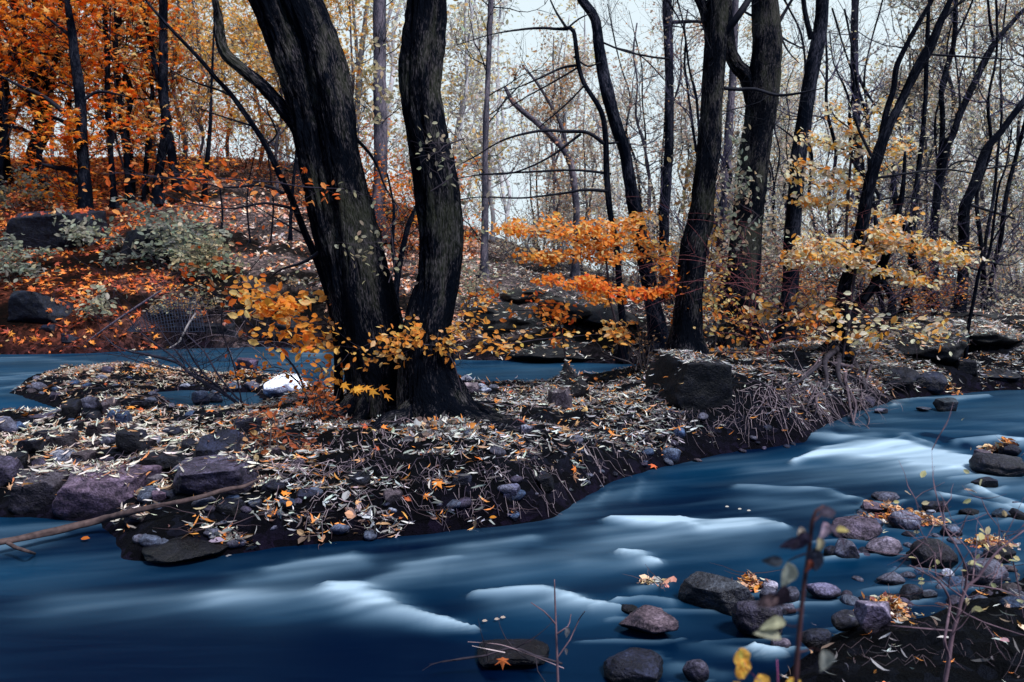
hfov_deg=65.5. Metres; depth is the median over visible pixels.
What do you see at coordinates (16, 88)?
tree
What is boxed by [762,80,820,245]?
tree
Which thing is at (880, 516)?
leaf pile
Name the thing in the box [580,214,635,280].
shrub
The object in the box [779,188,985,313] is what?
shrub
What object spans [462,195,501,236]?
shrub
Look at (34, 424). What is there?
cobble
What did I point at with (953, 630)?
bare shrub
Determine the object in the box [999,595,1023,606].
cobble
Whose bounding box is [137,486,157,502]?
cobble
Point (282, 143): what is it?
tree
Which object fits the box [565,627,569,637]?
fallen leaf
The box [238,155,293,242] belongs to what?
tree
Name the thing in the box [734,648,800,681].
leafy sprig
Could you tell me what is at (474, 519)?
leaf pile
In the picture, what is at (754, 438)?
cobble
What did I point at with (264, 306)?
sapling
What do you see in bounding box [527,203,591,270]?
shrub
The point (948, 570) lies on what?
rock
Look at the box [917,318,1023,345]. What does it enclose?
boulder
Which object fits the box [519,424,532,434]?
rock
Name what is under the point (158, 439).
cobble
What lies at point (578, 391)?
rock
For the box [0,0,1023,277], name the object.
sky
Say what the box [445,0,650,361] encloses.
tree
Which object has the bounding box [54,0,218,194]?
tree
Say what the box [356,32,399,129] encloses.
climbing vine
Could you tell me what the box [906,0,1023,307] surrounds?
tree
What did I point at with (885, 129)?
tree
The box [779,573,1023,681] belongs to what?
leaf litter
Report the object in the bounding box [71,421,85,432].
rock
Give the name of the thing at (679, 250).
shrub
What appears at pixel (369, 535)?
cobble
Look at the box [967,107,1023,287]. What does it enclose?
tree
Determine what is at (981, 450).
rock
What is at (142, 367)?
leaf pile
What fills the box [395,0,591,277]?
tree
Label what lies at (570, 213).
shrub
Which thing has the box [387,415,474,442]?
leaf pile
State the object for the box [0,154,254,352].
hillside leaves
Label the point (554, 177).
tree
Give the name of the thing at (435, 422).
leaf pile
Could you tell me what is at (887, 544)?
rock
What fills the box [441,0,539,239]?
tree
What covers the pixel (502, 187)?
tree
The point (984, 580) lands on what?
rock
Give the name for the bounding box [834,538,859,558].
rock
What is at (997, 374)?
rock
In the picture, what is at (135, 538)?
cobble
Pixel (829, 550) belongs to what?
rock
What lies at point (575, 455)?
cobble
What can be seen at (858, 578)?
cobble
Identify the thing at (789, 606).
rock
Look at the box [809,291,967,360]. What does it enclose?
sapling
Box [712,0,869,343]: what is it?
tree
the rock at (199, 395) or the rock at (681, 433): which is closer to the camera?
the rock at (681, 433)
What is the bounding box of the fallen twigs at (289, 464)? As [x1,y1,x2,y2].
[0,198,1023,675]
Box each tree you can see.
[0,0,50,183]
[0,0,90,195]
[0,0,99,190]
[0,0,108,188]
[0,0,157,186]
[0,0,198,209]
[1,0,123,156]
[1,6,48,158]
[2,3,48,124]
[3,0,179,170]
[6,0,178,207]
[13,0,210,192]
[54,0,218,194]
[74,0,156,201]
[74,0,252,173]
[84,0,418,404]
[84,1,149,150]
[89,0,237,203]
[94,7,188,155]
[97,0,231,157]
[119,29,179,200]
[122,0,269,156]
[138,0,254,177]
[147,0,370,195]
[155,0,240,156]
[170,16,265,201]
[171,0,486,427]
[199,0,279,164]
[224,0,406,173]
[226,127,268,242]
[227,0,368,193]
[231,21,293,162]
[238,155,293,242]
[259,0,370,88]
[264,50,304,242]
[339,0,474,242]
[347,0,399,146]
[349,0,462,169]
[354,0,506,208]
[366,0,542,439]
[386,137,466,300]
[387,48,461,182]
[389,0,528,219]
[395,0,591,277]
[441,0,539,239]
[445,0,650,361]
[446,0,579,240]
[481,35,630,277]
[494,74,587,251]
[502,1,606,267]
[524,0,623,256]
[545,30,643,271]
[568,3,743,281]
[569,70,659,255]
[577,0,726,351]
[591,0,732,283]
[604,0,782,304]
[608,0,868,354]
[631,63,722,264]
[632,0,786,307]
[635,0,790,303]
[635,0,867,349]
[657,72,737,279]
[675,4,822,231]
[683,93,767,248]
[709,75,744,237]
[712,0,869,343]
[734,65,851,281]
[750,41,848,236]
[752,0,1022,428]
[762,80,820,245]
[767,0,925,299]
[770,65,849,256]
[774,0,981,319]
[801,0,915,304]
[803,81,890,266]
[825,0,1004,296]
[827,57,945,289]
[836,0,994,313]
[836,0,1023,296]
[839,1,1023,298]
[858,118,1010,313]
[865,0,1023,311]
[865,69,974,268]
[882,0,1023,312]
[887,130,1023,361]
[900,65,1005,259]
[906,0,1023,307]
[915,0,1023,288]
[916,57,1019,270]
[948,0,1023,292]
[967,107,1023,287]
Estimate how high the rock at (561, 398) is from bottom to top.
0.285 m
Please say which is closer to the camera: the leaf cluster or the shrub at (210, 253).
the leaf cluster
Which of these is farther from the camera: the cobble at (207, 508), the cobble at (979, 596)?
the cobble at (207, 508)
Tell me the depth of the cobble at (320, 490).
5.37 m
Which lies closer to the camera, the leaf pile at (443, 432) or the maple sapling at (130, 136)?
the leaf pile at (443, 432)
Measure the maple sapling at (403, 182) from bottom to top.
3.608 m
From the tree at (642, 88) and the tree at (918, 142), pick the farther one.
the tree at (918, 142)
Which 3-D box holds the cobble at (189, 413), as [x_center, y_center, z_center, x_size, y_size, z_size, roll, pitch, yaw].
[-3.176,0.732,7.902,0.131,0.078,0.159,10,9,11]
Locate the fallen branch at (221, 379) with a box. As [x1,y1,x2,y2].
[144,295,283,405]
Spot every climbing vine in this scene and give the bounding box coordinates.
[334,179,417,284]
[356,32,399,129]
[401,115,509,233]
[667,144,731,276]
[710,125,789,263]
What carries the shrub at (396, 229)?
on the ground
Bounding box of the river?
[0,375,1023,681]
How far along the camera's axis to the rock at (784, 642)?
3.63 m
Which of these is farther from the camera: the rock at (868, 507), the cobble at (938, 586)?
the rock at (868, 507)
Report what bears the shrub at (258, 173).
on the ground
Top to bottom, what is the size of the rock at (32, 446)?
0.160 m
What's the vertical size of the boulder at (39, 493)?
0.367 m
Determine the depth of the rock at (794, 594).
4.18 m
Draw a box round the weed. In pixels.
[753,505,849,681]
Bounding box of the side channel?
[0,347,635,376]
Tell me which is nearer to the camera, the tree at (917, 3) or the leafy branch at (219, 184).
the leafy branch at (219, 184)
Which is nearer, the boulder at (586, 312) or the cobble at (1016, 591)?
the cobble at (1016, 591)
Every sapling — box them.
[5,108,72,190]
[10,118,30,166]
[29,99,130,201]
[103,81,179,155]
[106,97,153,163]
[125,82,223,159]
[131,94,195,156]
[179,227,302,403]
[181,82,269,167]
[196,97,259,159]
[220,273,344,402]
[229,346,342,405]
[241,102,293,170]
[323,288,630,391]
[359,113,401,197]
[364,136,500,257]
[366,134,472,249]
[386,146,465,225]
[458,280,582,358]
[482,207,679,362]
[530,255,710,323]
[531,579,584,681]
[651,250,748,348]
[693,293,834,359]
[738,290,847,341]
[775,207,989,359]
[779,93,927,250]
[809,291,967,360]
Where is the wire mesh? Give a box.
[127,296,204,331]
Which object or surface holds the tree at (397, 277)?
on the ground
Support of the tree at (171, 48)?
on the ground
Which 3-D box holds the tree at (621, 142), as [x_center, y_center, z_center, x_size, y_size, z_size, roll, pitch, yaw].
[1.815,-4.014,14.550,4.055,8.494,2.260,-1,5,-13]
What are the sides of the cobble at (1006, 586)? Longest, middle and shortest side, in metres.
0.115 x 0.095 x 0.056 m
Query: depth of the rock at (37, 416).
8.12 m
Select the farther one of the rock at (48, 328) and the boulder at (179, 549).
the rock at (48, 328)
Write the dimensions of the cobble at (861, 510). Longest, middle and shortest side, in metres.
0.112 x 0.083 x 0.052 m
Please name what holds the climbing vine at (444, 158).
attached to the tree at (428, 386)
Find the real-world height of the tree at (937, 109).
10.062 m
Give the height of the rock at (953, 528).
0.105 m
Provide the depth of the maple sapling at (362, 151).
31.76 m
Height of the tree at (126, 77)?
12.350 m
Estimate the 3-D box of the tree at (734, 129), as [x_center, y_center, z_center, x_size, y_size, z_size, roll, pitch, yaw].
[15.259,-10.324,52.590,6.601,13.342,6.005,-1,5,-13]
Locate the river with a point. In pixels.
(94, 607)
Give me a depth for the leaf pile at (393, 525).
5.27 m
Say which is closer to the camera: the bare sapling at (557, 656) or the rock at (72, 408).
the bare sapling at (557, 656)
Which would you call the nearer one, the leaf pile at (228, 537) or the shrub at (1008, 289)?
the leaf pile at (228, 537)
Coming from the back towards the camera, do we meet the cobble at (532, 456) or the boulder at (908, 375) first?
the boulder at (908, 375)
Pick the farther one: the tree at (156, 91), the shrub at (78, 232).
the tree at (156, 91)
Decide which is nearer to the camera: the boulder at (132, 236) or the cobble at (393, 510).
the cobble at (393, 510)
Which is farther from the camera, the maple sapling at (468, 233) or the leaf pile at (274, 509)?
the maple sapling at (468, 233)
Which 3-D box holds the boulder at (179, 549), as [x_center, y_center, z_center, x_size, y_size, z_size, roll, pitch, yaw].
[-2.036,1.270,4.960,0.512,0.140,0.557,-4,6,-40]
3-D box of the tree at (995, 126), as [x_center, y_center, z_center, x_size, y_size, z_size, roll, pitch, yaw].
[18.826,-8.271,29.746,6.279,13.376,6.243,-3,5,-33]
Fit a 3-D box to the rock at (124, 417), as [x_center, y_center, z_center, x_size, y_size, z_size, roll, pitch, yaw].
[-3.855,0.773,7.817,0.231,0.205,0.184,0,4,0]
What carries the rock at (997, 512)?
on the river
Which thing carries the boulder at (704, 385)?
on the ground
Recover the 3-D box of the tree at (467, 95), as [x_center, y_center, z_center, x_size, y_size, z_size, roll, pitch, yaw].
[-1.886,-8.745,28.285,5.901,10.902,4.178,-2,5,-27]
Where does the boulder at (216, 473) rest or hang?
on the ground
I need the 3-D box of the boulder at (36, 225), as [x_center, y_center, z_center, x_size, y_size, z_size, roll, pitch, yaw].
[-12.780,-2.994,22.643,2.567,1.467,2.012,-1,5,-12]
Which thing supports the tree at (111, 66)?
on the ground
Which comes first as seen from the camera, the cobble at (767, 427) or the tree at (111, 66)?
the cobble at (767, 427)
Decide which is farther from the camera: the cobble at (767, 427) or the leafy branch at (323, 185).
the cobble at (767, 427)
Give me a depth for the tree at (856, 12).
20.96 m
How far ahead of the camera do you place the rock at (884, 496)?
6.06 m
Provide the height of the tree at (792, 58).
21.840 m
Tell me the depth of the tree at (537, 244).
31.90 m
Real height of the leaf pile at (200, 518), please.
0.249 m
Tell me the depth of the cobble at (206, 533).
4.93 m
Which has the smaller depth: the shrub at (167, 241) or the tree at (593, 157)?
the shrub at (167, 241)
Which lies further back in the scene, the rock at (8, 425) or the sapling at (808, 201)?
the sapling at (808, 201)
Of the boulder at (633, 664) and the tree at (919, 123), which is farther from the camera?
the tree at (919, 123)
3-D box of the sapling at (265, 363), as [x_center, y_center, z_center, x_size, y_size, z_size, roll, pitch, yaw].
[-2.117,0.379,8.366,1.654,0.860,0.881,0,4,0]
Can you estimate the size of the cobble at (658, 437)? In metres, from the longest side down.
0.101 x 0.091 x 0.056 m
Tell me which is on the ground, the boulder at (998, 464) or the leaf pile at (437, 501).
the leaf pile at (437, 501)
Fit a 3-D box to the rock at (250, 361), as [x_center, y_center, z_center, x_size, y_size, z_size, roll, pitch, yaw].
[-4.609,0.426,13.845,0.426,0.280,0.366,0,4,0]
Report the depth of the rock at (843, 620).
3.35 m
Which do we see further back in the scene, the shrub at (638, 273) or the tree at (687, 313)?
the shrub at (638, 273)
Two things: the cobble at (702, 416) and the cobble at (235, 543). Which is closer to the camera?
the cobble at (235, 543)
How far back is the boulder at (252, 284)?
19.19 m
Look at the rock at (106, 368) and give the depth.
11.96 m
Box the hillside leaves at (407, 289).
[131,156,480,350]
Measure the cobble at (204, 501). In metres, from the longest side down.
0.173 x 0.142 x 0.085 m
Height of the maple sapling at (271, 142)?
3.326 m
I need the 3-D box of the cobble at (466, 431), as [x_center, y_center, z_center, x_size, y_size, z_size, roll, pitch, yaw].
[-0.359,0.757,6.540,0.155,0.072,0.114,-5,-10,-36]
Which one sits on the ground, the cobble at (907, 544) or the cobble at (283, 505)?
the cobble at (283, 505)
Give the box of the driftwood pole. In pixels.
[0,475,266,554]
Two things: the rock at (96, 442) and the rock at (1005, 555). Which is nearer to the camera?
the rock at (1005, 555)
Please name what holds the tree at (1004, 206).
on the ground
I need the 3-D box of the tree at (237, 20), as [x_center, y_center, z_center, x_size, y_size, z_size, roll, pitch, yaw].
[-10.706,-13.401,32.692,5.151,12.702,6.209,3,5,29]
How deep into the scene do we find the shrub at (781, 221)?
18.49 m
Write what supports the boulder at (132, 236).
on the ground
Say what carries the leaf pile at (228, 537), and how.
on the ground
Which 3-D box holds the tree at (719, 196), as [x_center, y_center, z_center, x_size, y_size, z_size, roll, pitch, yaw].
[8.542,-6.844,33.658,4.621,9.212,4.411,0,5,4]
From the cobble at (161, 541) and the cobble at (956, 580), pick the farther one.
the cobble at (161, 541)
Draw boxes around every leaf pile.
[52,363,119,380]
[122,357,182,374]
[152,495,234,538]
[199,502,262,556]
[245,495,311,530]
[284,506,334,548]
[322,490,388,532]
[366,417,485,440]
[366,503,414,537]
[375,411,486,441]
[379,416,508,441]
[380,417,465,441]
[382,416,480,441]
[383,415,475,440]
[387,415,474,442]
[389,415,474,439]
[409,491,462,527]
[465,496,518,530]
[507,507,537,514]
[625,564,676,590]
[713,563,782,592]
[824,511,887,532]
[850,585,945,620]
[862,499,949,524]
[863,371,885,397]
[912,509,959,526]
[945,376,976,394]
[955,525,1020,549]
[970,436,1023,455]
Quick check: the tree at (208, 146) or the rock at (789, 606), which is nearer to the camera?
the rock at (789, 606)
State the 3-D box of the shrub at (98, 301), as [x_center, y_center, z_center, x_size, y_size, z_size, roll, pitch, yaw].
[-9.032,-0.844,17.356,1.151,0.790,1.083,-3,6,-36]
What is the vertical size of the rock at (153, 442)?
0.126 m
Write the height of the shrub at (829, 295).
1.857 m
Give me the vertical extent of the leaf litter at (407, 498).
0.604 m
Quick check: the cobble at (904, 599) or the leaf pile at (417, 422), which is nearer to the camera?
the cobble at (904, 599)
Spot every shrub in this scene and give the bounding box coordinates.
[0,165,62,212]
[0,230,63,290]
[51,205,105,251]
[65,284,126,319]
[83,195,234,270]
[142,280,236,318]
[159,216,250,281]
[216,136,290,188]
[267,249,325,302]
[273,176,303,204]
[278,378,351,421]
[377,198,464,255]
[456,223,522,310]
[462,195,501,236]
[488,203,550,262]
[494,194,581,249]
[507,189,571,253]
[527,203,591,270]
[536,168,613,266]
[569,220,657,283]
[578,172,690,287]
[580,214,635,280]
[586,206,674,284]
[593,316,665,370]
[616,218,685,272]
[622,173,780,303]
[622,247,677,287]
[623,216,802,331]
[670,222,719,280]
[705,158,923,308]
[705,201,803,290]
[706,188,857,317]
[712,201,841,301]
[762,205,856,312]
[762,248,852,337]
[769,195,926,316]
[771,216,877,282]
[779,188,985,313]
[838,258,902,307]
[841,224,969,300]
[865,402,1023,681]
[887,241,988,317]
[889,235,955,298]
[896,187,1023,313]
[917,190,1023,295]
[948,247,1023,302]
[956,238,1018,290]
[957,469,1023,616]
[972,221,1023,287]
[976,237,1023,303]
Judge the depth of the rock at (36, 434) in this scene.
7.16 m
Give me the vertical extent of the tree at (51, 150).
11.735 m
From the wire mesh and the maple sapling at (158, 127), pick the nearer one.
the wire mesh
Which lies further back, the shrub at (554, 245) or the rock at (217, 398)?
the shrub at (554, 245)
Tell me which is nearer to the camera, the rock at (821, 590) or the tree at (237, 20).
the rock at (821, 590)
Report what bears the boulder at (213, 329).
on the ground
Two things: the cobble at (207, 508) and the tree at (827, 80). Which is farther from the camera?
the tree at (827, 80)
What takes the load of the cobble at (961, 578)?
on the river
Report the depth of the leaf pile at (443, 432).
6.49 m
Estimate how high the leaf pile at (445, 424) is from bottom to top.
0.194 m
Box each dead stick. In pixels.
[87,290,161,341]
[169,313,195,347]
[218,180,223,234]
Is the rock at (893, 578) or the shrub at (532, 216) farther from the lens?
the shrub at (532, 216)
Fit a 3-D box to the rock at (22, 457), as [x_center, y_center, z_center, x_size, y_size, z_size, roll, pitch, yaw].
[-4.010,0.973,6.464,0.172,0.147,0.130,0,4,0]
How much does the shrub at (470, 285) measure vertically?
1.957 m
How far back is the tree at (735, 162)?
32.83 m
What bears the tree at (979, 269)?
on the ground
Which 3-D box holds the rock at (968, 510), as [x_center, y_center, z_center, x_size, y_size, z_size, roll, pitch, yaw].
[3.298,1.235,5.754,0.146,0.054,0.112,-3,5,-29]
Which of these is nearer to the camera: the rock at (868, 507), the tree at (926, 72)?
the rock at (868, 507)
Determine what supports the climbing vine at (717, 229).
attached to the tree at (687, 313)
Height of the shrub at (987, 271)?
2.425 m
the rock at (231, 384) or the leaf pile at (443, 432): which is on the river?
the rock at (231, 384)
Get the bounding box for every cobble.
[2,443,16,448]
[26,388,36,392]
[32,421,42,426]
[72,458,84,466]
[81,382,91,386]
[124,505,140,508]
[132,534,142,542]
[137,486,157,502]
[139,534,160,546]
[148,391,157,395]
[153,435,160,443]
[155,538,168,544]
[166,489,174,498]
[184,410,193,415]
[191,496,215,507]
[203,505,214,511]
[203,528,218,536]
[225,494,239,498]
[226,539,245,547]
[240,506,251,512]
[248,498,261,507]
[267,512,275,517]
[279,498,294,507]
[294,498,301,502]
[310,487,322,494]
[329,524,342,533]
[335,525,349,534]
[364,530,376,540]
[388,508,396,512]
[446,499,460,508]
[459,497,471,508]
[462,429,473,434]
[489,446,505,455]
[497,484,513,493]
[510,475,522,483]
[511,490,525,501]
[527,452,537,459]
[570,453,578,459]
[572,434,582,444]
[642,448,653,455]
[654,435,662,440]
[663,458,673,465]
[669,440,678,446]
[698,412,707,420]
[749,435,756,440]
[763,424,771,430]
[840,594,858,604]
[841,590,852,595]
[852,576,863,581]
[857,508,867,513]
[858,546,869,552]
[858,596,869,600]
[900,571,915,577]
[900,597,913,606]
[901,531,915,536]
[903,542,911,547]
[930,533,940,536]
[935,583,946,588]
[942,576,960,585]
[946,595,963,604]
[947,537,961,543]
[957,576,973,587]
[968,595,987,599]
[971,550,984,557]
[998,582,1021,595]
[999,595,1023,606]
[1004,565,1017,571]
[1007,588,1023,596]
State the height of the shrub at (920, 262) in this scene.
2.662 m
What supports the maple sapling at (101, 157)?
on the ground
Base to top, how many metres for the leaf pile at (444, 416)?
0.258 m
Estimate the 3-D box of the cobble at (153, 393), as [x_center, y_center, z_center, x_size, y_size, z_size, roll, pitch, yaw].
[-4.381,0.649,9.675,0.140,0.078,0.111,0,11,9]
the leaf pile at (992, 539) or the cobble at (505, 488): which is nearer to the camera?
the leaf pile at (992, 539)
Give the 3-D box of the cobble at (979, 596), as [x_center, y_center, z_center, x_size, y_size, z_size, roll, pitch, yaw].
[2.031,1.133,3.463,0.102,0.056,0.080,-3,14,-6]
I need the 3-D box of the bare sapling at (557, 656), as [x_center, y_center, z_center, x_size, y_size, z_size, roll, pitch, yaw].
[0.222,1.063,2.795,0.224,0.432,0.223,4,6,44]
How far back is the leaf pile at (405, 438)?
6.52 m
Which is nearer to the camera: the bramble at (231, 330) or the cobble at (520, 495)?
the cobble at (520, 495)
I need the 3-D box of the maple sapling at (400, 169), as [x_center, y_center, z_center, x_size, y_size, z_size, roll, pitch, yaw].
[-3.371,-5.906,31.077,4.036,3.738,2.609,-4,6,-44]
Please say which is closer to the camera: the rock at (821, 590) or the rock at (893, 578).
the rock at (821, 590)
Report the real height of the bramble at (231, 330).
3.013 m
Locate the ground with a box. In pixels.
[0,157,1023,681]
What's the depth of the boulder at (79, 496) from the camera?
5.60 m
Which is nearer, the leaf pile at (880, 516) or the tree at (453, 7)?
the leaf pile at (880, 516)
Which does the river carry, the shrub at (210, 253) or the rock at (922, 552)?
the rock at (922, 552)
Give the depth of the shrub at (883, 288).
20.73 m
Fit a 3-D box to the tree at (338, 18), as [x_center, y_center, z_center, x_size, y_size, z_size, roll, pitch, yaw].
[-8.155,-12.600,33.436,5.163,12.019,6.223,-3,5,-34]
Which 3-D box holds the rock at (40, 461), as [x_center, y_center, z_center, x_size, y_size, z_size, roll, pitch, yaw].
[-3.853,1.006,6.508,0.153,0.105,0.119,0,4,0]
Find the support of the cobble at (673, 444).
on the ground
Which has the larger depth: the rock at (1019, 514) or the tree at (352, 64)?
the tree at (352, 64)
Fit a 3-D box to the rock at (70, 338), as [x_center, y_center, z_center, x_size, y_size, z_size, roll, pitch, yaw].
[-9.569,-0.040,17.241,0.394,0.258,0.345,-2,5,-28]
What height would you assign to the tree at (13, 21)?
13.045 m
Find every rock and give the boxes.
[0,416,18,434]
[0,455,23,488]
[7,451,28,465]
[16,421,26,430]
[16,439,45,453]
[26,382,46,390]
[27,412,54,418]
[31,457,46,465]
[33,429,48,440]
[39,324,55,331]
[45,429,79,448]
[49,391,61,398]
[49,448,75,460]
[61,333,78,343]
[61,398,81,417]
[69,379,80,385]
[70,450,96,462]
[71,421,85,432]
[81,396,99,408]
[84,439,100,449]
[85,411,101,420]
[85,421,115,436]
[96,374,107,379]
[98,457,114,463]
[100,397,121,413]
[100,433,115,446]
[101,366,114,373]
[106,409,132,425]
[115,426,149,454]
[118,423,143,428]
[123,513,145,524]
[130,401,146,406]
[145,397,157,403]
[146,474,163,485]
[149,437,156,446]
[151,490,167,501]
[162,426,183,437]
[179,383,189,387]
[181,438,197,456]
[191,390,209,404]
[209,390,222,402]
[215,498,245,516]
[227,382,240,390]
[234,413,263,434]
[235,357,258,370]
[243,444,259,453]
[244,381,259,390]
[260,479,284,492]
[263,374,306,397]
[270,445,291,456]
[293,458,304,467]
[296,488,316,499]
[346,471,371,487]
[383,489,402,503]
[452,473,471,484]
[461,375,471,381]
[465,382,478,393]
[481,387,491,392]
[489,384,497,388]
[503,483,520,503]
[507,511,518,521]
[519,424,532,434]
[534,474,553,492]
[547,387,571,409]
[553,361,588,399]
[621,604,637,613]
[662,447,680,463]
[673,427,685,438]
[682,659,708,681]
[759,586,776,598]
[761,580,777,589]
[770,638,790,647]
[779,603,795,614]
[788,586,799,602]
[801,628,831,649]
[806,582,840,598]
[823,545,835,555]
[831,609,858,630]
[832,515,882,540]
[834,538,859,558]
[854,600,890,634]
[862,501,888,513]
[863,396,875,407]
[866,536,902,555]
[871,491,899,501]
[874,408,887,413]
[876,572,905,584]
[887,510,920,529]
[899,584,922,600]
[910,538,958,568]
[916,371,947,394]
[916,407,931,410]
[922,501,947,511]
[922,589,937,597]
[933,397,958,411]
[940,524,962,536]
[941,568,954,576]
[952,359,977,375]
[958,508,978,514]
[962,558,1008,585]
[971,477,997,487]
[973,449,990,453]
[981,368,1020,380]
[983,545,1015,563]
[991,508,1010,517]
[998,443,1021,456]
[1008,508,1023,519]
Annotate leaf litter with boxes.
[0,360,281,539]
[7,364,656,504]
[272,316,1023,534]
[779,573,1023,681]
[782,602,1023,681]
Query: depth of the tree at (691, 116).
19.24 m
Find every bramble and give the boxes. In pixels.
[164,240,292,372]
[479,202,633,277]
[544,183,797,375]
[610,153,969,365]
[742,257,975,399]
[793,203,1023,342]
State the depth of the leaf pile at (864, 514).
5.31 m
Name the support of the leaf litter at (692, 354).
on the ground
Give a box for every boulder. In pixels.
[4,210,108,248]
[7,290,73,323]
[8,464,73,514]
[52,464,162,519]
[120,226,182,255]
[130,446,186,470]
[142,536,227,562]
[172,323,238,338]
[172,454,258,495]
[193,429,250,457]
[227,282,258,296]
[265,315,299,340]
[461,302,540,336]
[477,639,549,667]
[498,287,557,303]
[507,336,595,360]
[536,297,598,323]
[581,304,640,329]
[603,647,662,681]
[619,605,678,633]
[645,352,732,412]
[678,571,754,615]
[732,600,782,638]
[872,357,920,388]
[886,324,969,363]
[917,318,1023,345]
[928,311,1000,319]
[969,452,1023,476]
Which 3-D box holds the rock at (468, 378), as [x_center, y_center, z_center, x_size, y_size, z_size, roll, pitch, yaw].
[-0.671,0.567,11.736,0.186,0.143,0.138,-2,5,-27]
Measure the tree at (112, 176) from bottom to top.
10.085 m
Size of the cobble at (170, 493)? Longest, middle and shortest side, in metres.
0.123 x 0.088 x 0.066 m
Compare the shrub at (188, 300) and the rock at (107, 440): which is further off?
the shrub at (188, 300)
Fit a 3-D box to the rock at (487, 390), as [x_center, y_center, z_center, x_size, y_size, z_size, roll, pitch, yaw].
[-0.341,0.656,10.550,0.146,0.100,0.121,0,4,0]
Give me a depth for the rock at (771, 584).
4.33 m
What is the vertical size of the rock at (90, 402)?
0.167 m
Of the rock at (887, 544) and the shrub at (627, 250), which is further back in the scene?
the shrub at (627, 250)
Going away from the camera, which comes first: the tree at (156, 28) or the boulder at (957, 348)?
the boulder at (957, 348)
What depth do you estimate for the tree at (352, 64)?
28.53 m
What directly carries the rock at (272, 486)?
on the ground
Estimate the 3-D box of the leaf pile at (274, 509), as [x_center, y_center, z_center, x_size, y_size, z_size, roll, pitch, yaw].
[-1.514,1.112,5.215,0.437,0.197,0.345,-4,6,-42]
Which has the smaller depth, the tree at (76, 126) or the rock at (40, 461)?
the rock at (40, 461)
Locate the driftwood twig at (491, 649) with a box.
[474,646,504,652]
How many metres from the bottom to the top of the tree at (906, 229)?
5.282 m
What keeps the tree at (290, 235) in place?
on the ground
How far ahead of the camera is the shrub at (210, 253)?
19.47 m
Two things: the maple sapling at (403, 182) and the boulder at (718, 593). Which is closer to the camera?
the boulder at (718, 593)
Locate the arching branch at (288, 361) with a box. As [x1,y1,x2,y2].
[170,213,306,399]
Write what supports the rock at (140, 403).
on the ground
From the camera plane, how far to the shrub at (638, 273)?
23.54 m
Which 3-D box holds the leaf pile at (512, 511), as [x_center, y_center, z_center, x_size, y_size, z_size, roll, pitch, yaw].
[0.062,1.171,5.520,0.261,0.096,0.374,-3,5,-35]
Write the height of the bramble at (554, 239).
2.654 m
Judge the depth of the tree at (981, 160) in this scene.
17.22 m
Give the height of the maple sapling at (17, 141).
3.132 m
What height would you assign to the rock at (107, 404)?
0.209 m
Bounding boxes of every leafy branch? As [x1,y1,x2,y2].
[82,158,232,215]
[150,156,294,229]
[239,166,343,225]
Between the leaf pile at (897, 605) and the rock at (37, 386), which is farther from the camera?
the rock at (37, 386)
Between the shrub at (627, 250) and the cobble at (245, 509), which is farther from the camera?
the shrub at (627, 250)
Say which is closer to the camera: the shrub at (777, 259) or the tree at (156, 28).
the shrub at (777, 259)
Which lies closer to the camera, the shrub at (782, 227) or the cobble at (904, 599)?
the cobble at (904, 599)
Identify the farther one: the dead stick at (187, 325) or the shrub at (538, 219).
the shrub at (538, 219)
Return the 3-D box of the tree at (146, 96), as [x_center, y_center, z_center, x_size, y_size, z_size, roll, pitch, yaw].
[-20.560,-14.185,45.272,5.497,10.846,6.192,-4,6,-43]
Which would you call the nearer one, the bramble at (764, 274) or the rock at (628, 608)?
the rock at (628, 608)
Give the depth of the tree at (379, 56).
24.65 m
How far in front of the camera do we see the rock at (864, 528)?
5.18 m
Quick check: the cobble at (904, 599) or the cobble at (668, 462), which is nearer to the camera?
the cobble at (904, 599)
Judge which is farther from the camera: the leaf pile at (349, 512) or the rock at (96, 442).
the rock at (96, 442)
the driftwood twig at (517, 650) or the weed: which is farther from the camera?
the driftwood twig at (517, 650)
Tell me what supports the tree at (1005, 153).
on the ground
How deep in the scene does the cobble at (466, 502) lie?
5.43 m
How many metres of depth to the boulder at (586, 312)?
16.31 m
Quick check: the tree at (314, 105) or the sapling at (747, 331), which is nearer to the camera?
the tree at (314, 105)
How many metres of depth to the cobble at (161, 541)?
4.84 m
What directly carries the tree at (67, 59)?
on the ground
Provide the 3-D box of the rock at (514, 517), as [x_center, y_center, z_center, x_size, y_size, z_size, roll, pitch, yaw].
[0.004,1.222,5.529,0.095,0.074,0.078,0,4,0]
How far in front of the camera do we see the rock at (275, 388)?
10.27 m
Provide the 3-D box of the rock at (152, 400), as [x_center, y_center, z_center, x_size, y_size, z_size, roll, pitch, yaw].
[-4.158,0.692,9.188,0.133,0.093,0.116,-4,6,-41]
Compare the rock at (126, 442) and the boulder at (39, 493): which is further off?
the rock at (126, 442)
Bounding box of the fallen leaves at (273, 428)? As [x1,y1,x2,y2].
[225,404,342,460]
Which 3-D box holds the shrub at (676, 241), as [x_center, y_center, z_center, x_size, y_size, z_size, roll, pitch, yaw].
[4.541,-2.478,20.693,4.739,3.801,3.529,1,5,7]
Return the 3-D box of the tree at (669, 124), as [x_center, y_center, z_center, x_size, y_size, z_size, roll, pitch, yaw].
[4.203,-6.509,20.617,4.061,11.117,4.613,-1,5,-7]
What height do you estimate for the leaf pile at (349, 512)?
0.355 m
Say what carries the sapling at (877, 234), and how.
on the ground
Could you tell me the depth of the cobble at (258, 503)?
5.21 m

